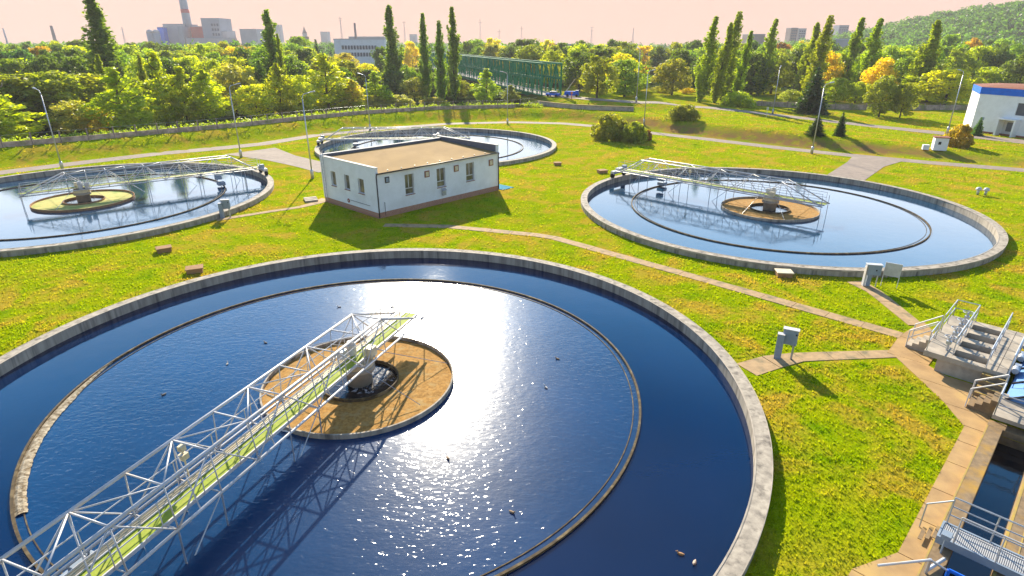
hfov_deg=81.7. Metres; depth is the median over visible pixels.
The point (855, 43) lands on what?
poplar tree
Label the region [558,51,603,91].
broadleaf tree
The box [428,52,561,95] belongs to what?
truss bridge
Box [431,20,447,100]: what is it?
poplar tree
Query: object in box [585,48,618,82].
broadleaf tree
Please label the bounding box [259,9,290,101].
poplar tree
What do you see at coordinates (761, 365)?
path
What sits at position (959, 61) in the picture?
broadleaf tree
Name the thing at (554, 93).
parked car
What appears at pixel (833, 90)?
broadleaf tree
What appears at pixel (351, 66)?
broadleaf tree
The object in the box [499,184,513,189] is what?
blue cover plate
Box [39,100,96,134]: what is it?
broadleaf tree
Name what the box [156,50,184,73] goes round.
broadleaf tree
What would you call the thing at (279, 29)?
tower block
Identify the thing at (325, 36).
tower block
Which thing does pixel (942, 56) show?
broadleaf tree
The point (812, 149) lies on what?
street lamp
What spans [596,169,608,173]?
shaft cover
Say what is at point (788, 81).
broadleaf tree
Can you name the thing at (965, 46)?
broadleaf tree
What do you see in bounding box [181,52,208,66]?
broadleaf tree
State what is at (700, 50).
broadleaf tree
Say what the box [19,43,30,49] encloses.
broadleaf tree
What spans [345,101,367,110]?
bush
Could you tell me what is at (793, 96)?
broadleaf tree
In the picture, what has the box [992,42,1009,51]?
broadleaf tree
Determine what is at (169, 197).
water
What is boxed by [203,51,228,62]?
broadleaf tree
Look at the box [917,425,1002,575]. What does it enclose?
channel wall
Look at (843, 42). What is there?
workshop hall
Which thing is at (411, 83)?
broadleaf tree
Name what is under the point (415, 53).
broadleaf tree
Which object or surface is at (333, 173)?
window
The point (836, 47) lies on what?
broadleaf tree
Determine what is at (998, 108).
administration building
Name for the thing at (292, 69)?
broadleaf tree
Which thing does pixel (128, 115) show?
young tree
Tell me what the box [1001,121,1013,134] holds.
door
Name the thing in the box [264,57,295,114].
young tree
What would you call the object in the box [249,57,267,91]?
broadleaf tree
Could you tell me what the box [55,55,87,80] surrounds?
broadleaf tree
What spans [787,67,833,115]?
spruce tree
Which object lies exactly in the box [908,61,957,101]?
broadleaf tree
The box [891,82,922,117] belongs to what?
broadleaf tree
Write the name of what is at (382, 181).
flat roofed building
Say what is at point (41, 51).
broadleaf tree
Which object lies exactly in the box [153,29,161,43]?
silo
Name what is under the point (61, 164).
street lamp
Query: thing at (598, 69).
broadleaf tree
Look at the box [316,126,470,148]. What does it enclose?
scraper bridge
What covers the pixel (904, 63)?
broadleaf tree
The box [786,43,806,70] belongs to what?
broadleaf tree
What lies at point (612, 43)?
broadleaf tree
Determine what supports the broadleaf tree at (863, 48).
on the ground at (868, 144)
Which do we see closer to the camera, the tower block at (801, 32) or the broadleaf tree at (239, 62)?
the broadleaf tree at (239, 62)
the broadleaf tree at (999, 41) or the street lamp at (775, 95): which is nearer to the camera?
the street lamp at (775, 95)
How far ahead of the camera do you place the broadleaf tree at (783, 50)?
233.20 m
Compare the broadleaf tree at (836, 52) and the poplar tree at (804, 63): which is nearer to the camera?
the poplar tree at (804, 63)
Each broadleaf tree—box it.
[0,49,18,69]
[0,58,32,94]
[0,73,80,131]
[1,44,24,50]
[1,49,35,73]
[2,70,89,123]
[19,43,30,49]
[22,55,66,84]
[27,46,50,56]
[29,49,56,72]
[33,43,48,47]
[38,53,82,72]
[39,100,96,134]
[45,73,130,123]
[47,40,68,48]
[48,44,64,52]
[52,48,91,64]
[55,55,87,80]
[62,45,85,51]
[66,39,87,51]
[78,108,113,133]
[80,52,92,63]
[112,49,130,59]
[112,56,138,96]
[118,45,146,57]
[123,58,167,96]
[125,42,140,50]
[126,53,149,74]
[137,41,158,54]
[140,48,158,54]
[146,56,192,100]
[154,44,174,51]
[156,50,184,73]
[166,44,189,52]
[166,55,208,97]
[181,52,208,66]
[184,44,198,52]
[187,58,234,97]
[188,43,217,58]
[202,42,221,53]
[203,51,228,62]
[207,62,260,114]
[209,49,229,58]
[213,57,255,90]
[215,41,228,51]
[221,46,243,58]
[227,84,280,119]
[228,46,256,68]
[249,46,265,75]
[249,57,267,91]
[265,55,309,100]
[274,75,318,113]
[282,43,302,52]
[284,50,303,61]
[284,54,311,84]
[285,36,314,50]
[290,47,317,69]
[307,55,345,74]
[323,67,358,104]
[333,52,361,76]
[333,59,365,87]
[355,69,379,92]
[357,63,383,78]
[367,71,388,90]
[370,46,388,72]
[380,70,407,94]
[397,77,429,100]
[400,65,419,90]
[401,41,420,67]
[410,67,421,85]
[430,72,436,91]
[434,76,451,97]
[446,79,472,98]
[458,41,474,70]
[462,38,485,53]
[467,47,490,70]
[467,88,487,97]
[480,44,504,73]
[483,38,506,56]
[488,90,520,97]
[499,45,520,72]
[506,38,546,48]
[509,45,549,82]
[539,44,566,72]
[539,49,565,85]
[540,39,556,47]
[557,42,569,56]
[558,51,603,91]
[560,46,573,58]
[565,67,590,89]
[567,43,588,70]
[570,40,590,53]
[578,55,620,97]
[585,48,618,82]
[592,44,607,48]
[605,52,641,88]
[605,59,652,96]
[606,46,622,51]
[607,39,624,49]
[620,41,643,71]
[621,49,642,70]
[627,77,649,90]
[636,45,655,73]
[644,46,666,74]
[649,58,692,94]
[650,86,670,92]
[660,48,700,83]
[664,42,682,61]
[670,48,698,79]
[679,88,694,93]
[683,39,704,56]
[688,53,733,89]
[693,47,706,56]
[703,41,722,53]
[730,48,740,86]
[733,43,753,76]
[733,52,779,94]
[739,40,760,51]
[752,52,796,93]
[753,45,779,69]
[774,48,794,77]
[776,42,793,54]
[777,89,801,102]
[780,46,805,89]
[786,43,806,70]
[811,51,846,89]
[823,77,853,101]
[826,48,860,77]
[827,39,840,50]
[843,42,867,55]
[843,81,871,102]
[845,50,891,90]
[860,57,901,102]
[862,75,901,116]
[881,45,898,52]
[882,47,905,80]
[885,56,918,94]
[889,48,918,79]
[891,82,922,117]
[893,47,917,70]
[894,74,937,96]
[898,45,915,48]
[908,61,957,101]
[912,68,977,104]
[924,50,952,80]
[937,45,955,56]
[937,47,981,90]
[939,34,964,48]
[956,43,977,58]
[963,45,1000,81]
[964,37,983,47]
[968,66,1007,87]
[976,47,1015,82]
[982,39,994,46]
[986,38,1014,51]
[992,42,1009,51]
[997,52,1023,83]
[1002,43,1023,60]
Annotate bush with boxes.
[275,106,302,116]
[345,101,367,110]
[365,95,386,108]
[384,95,414,106]
[419,97,448,105]
[590,112,631,141]
[619,121,648,143]
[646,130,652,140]
[664,104,701,121]
[720,91,757,107]
[943,123,974,148]
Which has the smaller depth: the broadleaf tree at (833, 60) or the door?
the door
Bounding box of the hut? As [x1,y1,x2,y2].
[922,135,950,150]
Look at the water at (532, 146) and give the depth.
98.69 m
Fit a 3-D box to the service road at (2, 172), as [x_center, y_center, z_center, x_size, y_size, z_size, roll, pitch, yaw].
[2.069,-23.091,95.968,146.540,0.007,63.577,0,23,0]
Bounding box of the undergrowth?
[1,101,542,141]
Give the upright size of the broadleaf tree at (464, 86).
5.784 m
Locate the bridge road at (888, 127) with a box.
[545,95,1023,143]
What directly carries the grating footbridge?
on the pavement
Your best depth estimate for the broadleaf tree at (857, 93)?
156.48 m
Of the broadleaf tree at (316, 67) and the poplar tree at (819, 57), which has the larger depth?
the broadleaf tree at (316, 67)
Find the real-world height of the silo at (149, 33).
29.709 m
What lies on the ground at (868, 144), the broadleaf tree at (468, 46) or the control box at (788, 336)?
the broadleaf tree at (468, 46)
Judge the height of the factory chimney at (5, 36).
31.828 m
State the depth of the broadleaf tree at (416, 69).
196.99 m
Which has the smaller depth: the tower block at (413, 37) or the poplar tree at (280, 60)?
the poplar tree at (280, 60)
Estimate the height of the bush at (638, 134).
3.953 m
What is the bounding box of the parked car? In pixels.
[546,91,559,96]
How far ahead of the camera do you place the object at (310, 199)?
62.42 m
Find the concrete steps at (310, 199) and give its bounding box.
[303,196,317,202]
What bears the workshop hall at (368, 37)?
on the ground at (868, 144)
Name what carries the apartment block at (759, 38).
on the ground at (868, 144)
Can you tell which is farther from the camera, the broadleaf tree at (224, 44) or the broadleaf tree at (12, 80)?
the broadleaf tree at (224, 44)
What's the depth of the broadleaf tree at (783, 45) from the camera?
296.81 m
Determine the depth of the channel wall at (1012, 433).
25.09 m
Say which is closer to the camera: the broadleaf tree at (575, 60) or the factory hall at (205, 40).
the broadleaf tree at (575, 60)
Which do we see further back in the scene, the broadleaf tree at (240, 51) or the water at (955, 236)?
the broadleaf tree at (240, 51)
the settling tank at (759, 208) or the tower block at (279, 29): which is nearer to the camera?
the settling tank at (759, 208)
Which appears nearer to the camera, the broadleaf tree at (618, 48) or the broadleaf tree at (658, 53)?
the broadleaf tree at (618, 48)
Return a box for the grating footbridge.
[918,497,1023,575]
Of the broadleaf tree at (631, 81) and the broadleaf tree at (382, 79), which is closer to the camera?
the broadleaf tree at (631, 81)
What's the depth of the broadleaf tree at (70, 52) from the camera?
179.68 m
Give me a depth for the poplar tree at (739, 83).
156.26 m
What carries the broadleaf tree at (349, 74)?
on the ground at (868, 144)
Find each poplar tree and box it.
[80,0,130,95]
[93,54,116,115]
[136,54,154,113]
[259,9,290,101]
[276,33,288,100]
[379,4,405,94]
[417,13,433,97]
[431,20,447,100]
[445,6,461,100]
[693,16,719,101]
[710,22,733,102]
[718,11,743,99]
[732,30,754,91]
[753,18,778,95]
[793,22,820,91]
[799,15,835,100]
[834,17,866,94]
[851,17,883,89]
[905,19,943,101]
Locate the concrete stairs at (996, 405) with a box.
[964,374,1023,428]
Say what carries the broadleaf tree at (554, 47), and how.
on the ground at (868, 144)
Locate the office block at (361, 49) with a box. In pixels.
[333,39,388,65]
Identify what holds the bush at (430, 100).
on the ground at (868, 144)
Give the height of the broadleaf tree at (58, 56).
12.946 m
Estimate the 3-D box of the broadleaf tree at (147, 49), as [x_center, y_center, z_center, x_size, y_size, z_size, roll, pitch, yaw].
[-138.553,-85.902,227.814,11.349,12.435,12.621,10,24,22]
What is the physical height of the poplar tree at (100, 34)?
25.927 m
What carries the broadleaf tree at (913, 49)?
on the ground at (868, 144)
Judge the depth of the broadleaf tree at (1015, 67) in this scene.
176.83 m
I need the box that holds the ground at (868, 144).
[0,28,1023,575]
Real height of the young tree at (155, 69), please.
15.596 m
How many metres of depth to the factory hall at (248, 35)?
718.35 m
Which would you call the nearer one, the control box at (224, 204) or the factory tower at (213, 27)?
the control box at (224, 204)
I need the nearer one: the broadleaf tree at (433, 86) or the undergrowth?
the undergrowth
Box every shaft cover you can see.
[155,244,171,253]
[185,264,202,274]
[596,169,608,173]
[774,268,793,277]
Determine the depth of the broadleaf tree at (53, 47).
238.11 m
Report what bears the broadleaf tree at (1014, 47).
on the ground at (868, 144)
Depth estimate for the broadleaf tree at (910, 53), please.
197.54 m
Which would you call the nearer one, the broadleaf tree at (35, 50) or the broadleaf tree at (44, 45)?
the broadleaf tree at (35, 50)
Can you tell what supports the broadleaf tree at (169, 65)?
on the ground at (868, 144)
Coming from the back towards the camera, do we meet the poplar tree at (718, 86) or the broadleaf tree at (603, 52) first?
the broadleaf tree at (603, 52)
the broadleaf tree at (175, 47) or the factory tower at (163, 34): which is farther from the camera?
the factory tower at (163, 34)
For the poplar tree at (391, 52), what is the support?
on the ground at (868, 144)
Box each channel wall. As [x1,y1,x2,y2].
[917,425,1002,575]
[987,419,1023,451]
[991,475,1023,575]
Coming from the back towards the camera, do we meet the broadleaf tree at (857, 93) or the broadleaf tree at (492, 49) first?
the broadleaf tree at (492, 49)
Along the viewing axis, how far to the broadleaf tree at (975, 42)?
257.59 m
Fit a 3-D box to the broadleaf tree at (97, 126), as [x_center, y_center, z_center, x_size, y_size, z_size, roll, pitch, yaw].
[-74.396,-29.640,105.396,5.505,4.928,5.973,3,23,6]
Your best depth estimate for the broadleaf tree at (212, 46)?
292.52 m
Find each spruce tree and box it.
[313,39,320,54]
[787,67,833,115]
[804,115,826,137]
[832,112,847,136]
[971,117,984,135]
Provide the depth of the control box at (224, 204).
56.05 m
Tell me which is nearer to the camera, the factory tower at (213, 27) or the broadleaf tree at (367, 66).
the broadleaf tree at (367, 66)
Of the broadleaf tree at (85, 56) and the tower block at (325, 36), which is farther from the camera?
the tower block at (325, 36)
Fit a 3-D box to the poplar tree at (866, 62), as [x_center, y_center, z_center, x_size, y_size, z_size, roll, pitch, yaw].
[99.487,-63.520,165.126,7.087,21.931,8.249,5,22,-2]
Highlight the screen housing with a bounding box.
[1004,345,1023,404]
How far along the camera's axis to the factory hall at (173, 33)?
735.02 m
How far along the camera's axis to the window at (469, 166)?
63.38 m
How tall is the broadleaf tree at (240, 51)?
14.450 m
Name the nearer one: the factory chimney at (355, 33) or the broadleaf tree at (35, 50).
the broadleaf tree at (35, 50)
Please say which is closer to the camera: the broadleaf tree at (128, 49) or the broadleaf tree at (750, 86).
the broadleaf tree at (750, 86)
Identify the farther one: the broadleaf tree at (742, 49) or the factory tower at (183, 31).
the factory tower at (183, 31)
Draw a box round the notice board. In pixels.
[880,262,902,288]
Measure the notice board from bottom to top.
1.750 m
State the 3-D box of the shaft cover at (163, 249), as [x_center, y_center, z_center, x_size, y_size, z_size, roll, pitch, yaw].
[-27.861,-3.086,47.395,1.120,0.430,0.920,-15,27,-32]
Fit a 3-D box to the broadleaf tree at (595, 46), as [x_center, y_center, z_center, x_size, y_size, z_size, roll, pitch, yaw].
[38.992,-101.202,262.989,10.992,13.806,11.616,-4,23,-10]
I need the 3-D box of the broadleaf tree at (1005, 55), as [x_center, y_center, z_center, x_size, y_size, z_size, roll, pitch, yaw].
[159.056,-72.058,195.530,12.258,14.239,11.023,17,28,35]
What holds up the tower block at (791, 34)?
on the ground at (868, 144)
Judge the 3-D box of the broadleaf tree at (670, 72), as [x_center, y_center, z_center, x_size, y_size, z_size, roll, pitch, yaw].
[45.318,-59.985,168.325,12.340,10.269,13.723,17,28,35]
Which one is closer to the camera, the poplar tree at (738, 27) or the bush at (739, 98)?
the bush at (739, 98)
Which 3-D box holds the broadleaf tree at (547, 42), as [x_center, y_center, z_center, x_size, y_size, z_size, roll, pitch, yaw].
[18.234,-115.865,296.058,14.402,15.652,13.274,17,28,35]
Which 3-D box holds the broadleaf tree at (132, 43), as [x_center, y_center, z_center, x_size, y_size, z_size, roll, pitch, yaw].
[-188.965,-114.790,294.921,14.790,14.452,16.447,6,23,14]
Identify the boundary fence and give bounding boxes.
[0,98,536,147]
[723,100,967,109]
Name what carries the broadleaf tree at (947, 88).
on the ground at (868, 144)
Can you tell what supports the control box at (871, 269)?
on the path at (896, 309)
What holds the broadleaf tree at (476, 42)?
on the ground at (868, 144)
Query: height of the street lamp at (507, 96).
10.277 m
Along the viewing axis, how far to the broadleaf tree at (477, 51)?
278.91 m
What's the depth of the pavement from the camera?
23.93 m
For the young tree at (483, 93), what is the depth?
158.43 m
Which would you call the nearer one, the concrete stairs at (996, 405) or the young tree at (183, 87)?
the concrete stairs at (996, 405)
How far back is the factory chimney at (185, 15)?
734.80 m
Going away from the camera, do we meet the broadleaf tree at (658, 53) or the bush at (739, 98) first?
the bush at (739, 98)
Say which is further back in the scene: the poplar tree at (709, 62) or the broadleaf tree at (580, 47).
the broadleaf tree at (580, 47)
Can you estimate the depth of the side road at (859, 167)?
79.13 m
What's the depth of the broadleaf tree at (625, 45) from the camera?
260.49 m
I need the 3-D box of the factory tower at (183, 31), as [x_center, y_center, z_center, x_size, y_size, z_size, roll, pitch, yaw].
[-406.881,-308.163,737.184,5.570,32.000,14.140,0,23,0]
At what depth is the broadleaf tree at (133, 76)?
154.66 m
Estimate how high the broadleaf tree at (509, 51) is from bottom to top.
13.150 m
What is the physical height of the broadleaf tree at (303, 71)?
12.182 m
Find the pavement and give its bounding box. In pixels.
[848,322,990,575]
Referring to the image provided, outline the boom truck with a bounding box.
[563,79,578,96]
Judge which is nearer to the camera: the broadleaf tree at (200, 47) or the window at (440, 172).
the window at (440, 172)
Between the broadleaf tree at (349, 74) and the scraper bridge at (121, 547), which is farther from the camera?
the broadleaf tree at (349, 74)
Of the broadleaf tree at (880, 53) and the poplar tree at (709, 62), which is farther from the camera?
the broadleaf tree at (880, 53)
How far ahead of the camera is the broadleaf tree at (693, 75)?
182.64 m
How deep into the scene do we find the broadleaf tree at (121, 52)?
182.01 m
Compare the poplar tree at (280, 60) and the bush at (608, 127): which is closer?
the bush at (608, 127)
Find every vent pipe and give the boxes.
[975,187,981,194]
[983,188,989,194]
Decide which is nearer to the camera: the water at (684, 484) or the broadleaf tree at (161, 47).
the water at (684, 484)
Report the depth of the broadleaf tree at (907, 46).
282.14 m
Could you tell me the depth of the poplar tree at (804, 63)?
170.61 m
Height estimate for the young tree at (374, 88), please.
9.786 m
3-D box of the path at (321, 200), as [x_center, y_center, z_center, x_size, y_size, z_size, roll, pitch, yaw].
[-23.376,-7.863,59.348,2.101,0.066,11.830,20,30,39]
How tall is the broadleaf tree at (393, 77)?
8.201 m
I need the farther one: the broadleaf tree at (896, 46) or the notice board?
the broadleaf tree at (896, 46)
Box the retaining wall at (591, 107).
[537,101,633,110]
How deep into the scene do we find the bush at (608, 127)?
100.20 m
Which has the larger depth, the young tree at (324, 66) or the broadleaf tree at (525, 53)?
the broadleaf tree at (525, 53)
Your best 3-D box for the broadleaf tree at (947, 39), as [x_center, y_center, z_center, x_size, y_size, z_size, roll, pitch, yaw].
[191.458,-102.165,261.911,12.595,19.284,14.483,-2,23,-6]
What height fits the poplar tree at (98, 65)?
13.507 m
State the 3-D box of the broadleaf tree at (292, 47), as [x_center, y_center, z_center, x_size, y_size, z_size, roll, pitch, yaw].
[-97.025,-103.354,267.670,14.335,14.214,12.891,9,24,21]
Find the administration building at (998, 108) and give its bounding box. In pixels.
[963,83,1023,137]
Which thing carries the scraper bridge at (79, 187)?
on the settling tank at (90, 200)
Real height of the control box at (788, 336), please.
1.762 m
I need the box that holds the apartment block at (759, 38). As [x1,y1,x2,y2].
[742,34,765,43]
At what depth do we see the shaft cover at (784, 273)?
42.14 m
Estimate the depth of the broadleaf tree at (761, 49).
230.17 m
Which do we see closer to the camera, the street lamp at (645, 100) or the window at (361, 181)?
the window at (361, 181)
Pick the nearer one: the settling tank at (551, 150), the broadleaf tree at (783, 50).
the settling tank at (551, 150)
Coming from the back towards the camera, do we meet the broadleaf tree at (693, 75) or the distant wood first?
the distant wood
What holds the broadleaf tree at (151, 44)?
on the ground at (868, 144)
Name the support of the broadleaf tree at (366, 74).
on the ground at (868, 144)
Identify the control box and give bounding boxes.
[217,199,230,217]
[773,326,799,359]
[861,263,883,286]
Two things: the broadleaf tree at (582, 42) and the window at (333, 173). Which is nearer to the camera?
the window at (333, 173)
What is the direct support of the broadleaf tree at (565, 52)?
on the ground at (868, 144)
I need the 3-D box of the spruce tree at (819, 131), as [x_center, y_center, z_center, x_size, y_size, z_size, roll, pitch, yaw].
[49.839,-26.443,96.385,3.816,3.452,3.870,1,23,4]
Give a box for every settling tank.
[0,162,273,256]
[0,248,772,575]
[314,128,555,165]
[581,167,1007,276]
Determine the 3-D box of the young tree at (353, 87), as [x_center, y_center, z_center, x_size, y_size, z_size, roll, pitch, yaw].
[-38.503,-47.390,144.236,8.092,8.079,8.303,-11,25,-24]
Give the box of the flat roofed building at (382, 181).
[319,136,498,218]
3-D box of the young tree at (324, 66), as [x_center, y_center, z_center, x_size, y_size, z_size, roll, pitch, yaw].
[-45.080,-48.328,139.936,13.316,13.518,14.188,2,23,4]
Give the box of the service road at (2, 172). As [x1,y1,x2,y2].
[0,121,1023,174]
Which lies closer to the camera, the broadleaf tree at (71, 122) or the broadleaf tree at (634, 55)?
the broadleaf tree at (71, 122)
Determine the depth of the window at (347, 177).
58.60 m
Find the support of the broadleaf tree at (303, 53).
on the ground at (868, 144)
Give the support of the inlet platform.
on the ground at (868, 144)
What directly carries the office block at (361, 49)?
on the ground at (868, 144)
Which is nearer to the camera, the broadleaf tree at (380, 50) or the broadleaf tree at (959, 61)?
the broadleaf tree at (959, 61)
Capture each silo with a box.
[146,29,153,41]
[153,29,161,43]
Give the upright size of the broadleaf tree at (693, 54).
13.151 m
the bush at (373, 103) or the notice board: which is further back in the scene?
the bush at (373, 103)
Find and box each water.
[0,168,267,248]
[0,175,224,238]
[0,258,752,575]
[15,280,638,575]
[320,131,551,160]
[587,173,995,266]
[632,181,929,252]
[943,443,1023,575]
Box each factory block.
[190,26,203,37]
[221,31,235,37]
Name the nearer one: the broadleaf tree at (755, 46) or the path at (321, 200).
the path at (321, 200)
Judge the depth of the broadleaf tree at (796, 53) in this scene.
187.27 m
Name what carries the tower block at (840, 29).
on the ground at (868, 144)
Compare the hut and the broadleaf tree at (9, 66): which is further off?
the broadleaf tree at (9, 66)
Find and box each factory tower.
[157,27,169,44]
[177,26,189,44]
[200,18,232,37]
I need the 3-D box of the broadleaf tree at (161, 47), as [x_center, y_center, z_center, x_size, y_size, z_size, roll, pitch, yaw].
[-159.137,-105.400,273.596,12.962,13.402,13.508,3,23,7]
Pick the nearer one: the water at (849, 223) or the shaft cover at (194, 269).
the shaft cover at (194, 269)
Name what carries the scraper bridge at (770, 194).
on the settling tank at (759, 208)
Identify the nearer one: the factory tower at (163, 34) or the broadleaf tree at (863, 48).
the broadleaf tree at (863, 48)
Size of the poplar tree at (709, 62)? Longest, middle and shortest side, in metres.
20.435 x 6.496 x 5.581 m
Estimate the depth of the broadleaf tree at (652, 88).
176.53 m
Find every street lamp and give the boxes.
[32,87,63,168]
[229,83,242,157]
[302,91,314,178]
[357,73,370,129]
[500,71,507,123]
[635,47,639,101]
[643,69,655,124]
[772,66,780,113]
[810,81,833,153]
[946,69,963,132]
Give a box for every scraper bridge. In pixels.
[0,297,443,575]
[18,155,267,210]
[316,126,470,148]
[610,158,829,220]
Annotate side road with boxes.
[227,148,320,171]
[828,155,901,179]
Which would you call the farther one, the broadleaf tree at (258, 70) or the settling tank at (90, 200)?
the broadleaf tree at (258, 70)
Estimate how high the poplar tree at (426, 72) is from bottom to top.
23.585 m
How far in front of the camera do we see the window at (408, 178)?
58.00 m
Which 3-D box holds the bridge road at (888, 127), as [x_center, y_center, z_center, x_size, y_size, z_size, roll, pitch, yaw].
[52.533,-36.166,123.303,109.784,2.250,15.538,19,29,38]
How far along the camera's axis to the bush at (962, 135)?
89.55 m
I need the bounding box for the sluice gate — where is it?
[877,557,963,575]
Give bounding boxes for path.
[216,198,325,220]
[383,224,902,337]
[737,350,895,375]
[847,281,919,325]
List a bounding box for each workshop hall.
[348,36,386,38]
[833,39,849,46]
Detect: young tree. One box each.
[0,83,54,140]
[76,59,160,130]
[131,46,187,125]
[165,66,207,124]
[182,62,232,121]
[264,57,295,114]
[303,53,351,110]
[337,77,368,105]
[361,70,393,102]
[469,66,502,101]
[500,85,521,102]
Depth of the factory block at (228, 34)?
736.90 m
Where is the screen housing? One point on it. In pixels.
(1016, 390)
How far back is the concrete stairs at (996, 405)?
26.15 m
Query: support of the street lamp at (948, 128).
on the ground at (868, 144)
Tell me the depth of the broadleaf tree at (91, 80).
113.80 m
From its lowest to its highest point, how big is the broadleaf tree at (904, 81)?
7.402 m
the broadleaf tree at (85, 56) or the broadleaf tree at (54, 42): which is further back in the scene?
the broadleaf tree at (54, 42)
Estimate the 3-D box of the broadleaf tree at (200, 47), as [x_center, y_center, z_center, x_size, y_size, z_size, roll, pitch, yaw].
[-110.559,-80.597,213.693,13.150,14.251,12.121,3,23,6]
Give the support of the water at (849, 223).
in the settling tank at (759, 208)
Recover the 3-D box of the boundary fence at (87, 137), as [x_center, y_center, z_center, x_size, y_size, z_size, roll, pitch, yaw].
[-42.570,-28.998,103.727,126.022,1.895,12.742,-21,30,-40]
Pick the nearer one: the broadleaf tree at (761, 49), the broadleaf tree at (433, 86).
the broadleaf tree at (433, 86)
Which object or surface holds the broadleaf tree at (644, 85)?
on the ground at (868, 144)
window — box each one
[331,171,336,186]
[345,175,350,190]
[358,179,364,194]
[405,174,414,195]
[436,168,446,188]
[466,162,474,181]
[1016,103,1023,115]
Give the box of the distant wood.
[0,0,1023,66]
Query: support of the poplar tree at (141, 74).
on the ground at (868, 144)
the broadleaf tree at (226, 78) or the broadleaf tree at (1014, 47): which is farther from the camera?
the broadleaf tree at (1014, 47)
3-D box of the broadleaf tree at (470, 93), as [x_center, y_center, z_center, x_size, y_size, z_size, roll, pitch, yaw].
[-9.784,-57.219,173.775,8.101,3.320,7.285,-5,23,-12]
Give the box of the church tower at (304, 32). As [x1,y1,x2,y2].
[302,28,306,36]
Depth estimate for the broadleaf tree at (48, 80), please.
107.56 m
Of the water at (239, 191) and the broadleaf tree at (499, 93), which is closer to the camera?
the water at (239, 191)
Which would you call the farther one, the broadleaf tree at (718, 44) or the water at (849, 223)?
the broadleaf tree at (718, 44)
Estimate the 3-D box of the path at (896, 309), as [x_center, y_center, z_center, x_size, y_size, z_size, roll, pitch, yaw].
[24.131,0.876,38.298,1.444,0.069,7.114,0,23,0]
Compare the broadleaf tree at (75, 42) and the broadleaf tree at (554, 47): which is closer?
the broadleaf tree at (554, 47)
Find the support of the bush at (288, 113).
on the ground at (868, 144)
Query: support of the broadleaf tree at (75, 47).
on the ground at (868, 144)
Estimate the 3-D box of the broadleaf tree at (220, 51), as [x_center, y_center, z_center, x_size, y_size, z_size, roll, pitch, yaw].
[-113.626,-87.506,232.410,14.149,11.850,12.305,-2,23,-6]
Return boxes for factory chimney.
[2,28,7,43]
[50,26,56,41]
[179,0,191,37]
[354,23,356,38]
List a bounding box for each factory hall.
[162,24,197,45]
[186,38,236,45]
[239,29,265,44]
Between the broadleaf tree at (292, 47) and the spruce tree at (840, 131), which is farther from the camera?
the broadleaf tree at (292, 47)
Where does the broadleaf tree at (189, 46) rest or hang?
on the ground at (868, 144)
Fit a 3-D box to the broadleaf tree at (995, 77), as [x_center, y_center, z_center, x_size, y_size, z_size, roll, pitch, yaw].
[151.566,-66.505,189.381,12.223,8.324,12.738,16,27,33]
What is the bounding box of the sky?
[0,0,1021,45]
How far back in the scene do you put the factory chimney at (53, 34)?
697.40 m
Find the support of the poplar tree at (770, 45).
on the ground at (868, 144)
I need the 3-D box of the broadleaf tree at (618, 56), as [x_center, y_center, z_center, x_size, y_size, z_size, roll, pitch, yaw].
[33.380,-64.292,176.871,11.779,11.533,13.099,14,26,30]
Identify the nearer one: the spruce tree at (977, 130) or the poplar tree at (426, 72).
the spruce tree at (977, 130)
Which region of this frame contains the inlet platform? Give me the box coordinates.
[905,299,1023,395]
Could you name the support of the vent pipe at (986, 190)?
on the ground at (868, 144)
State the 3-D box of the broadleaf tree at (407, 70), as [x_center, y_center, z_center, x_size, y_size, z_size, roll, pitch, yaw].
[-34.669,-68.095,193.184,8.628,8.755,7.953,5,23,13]
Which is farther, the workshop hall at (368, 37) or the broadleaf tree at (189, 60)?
the workshop hall at (368, 37)
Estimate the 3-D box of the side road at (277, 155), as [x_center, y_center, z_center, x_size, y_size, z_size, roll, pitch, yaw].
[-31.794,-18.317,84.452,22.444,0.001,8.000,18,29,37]
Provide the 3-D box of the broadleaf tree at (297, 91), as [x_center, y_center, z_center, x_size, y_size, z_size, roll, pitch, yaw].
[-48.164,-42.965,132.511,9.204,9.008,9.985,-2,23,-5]
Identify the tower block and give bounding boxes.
[275,25,284,44]
[320,32,330,43]
[409,34,417,42]
[784,28,797,41]
[796,28,806,41]
[832,25,848,34]
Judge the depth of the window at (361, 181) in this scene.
57.05 m
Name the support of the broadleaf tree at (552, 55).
on the ground at (868, 144)
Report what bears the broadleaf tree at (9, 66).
on the ground at (868, 144)
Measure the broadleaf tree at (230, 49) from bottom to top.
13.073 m
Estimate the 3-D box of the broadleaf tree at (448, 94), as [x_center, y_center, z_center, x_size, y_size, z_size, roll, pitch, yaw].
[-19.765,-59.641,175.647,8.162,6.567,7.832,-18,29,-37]
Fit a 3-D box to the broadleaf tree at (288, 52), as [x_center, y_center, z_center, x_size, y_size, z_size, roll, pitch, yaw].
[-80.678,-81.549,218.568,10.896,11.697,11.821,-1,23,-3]
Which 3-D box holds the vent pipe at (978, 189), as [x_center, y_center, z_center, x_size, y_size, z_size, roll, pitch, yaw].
[51.246,-10.679,65.042,0.620,0.840,0.604,0,23,0]

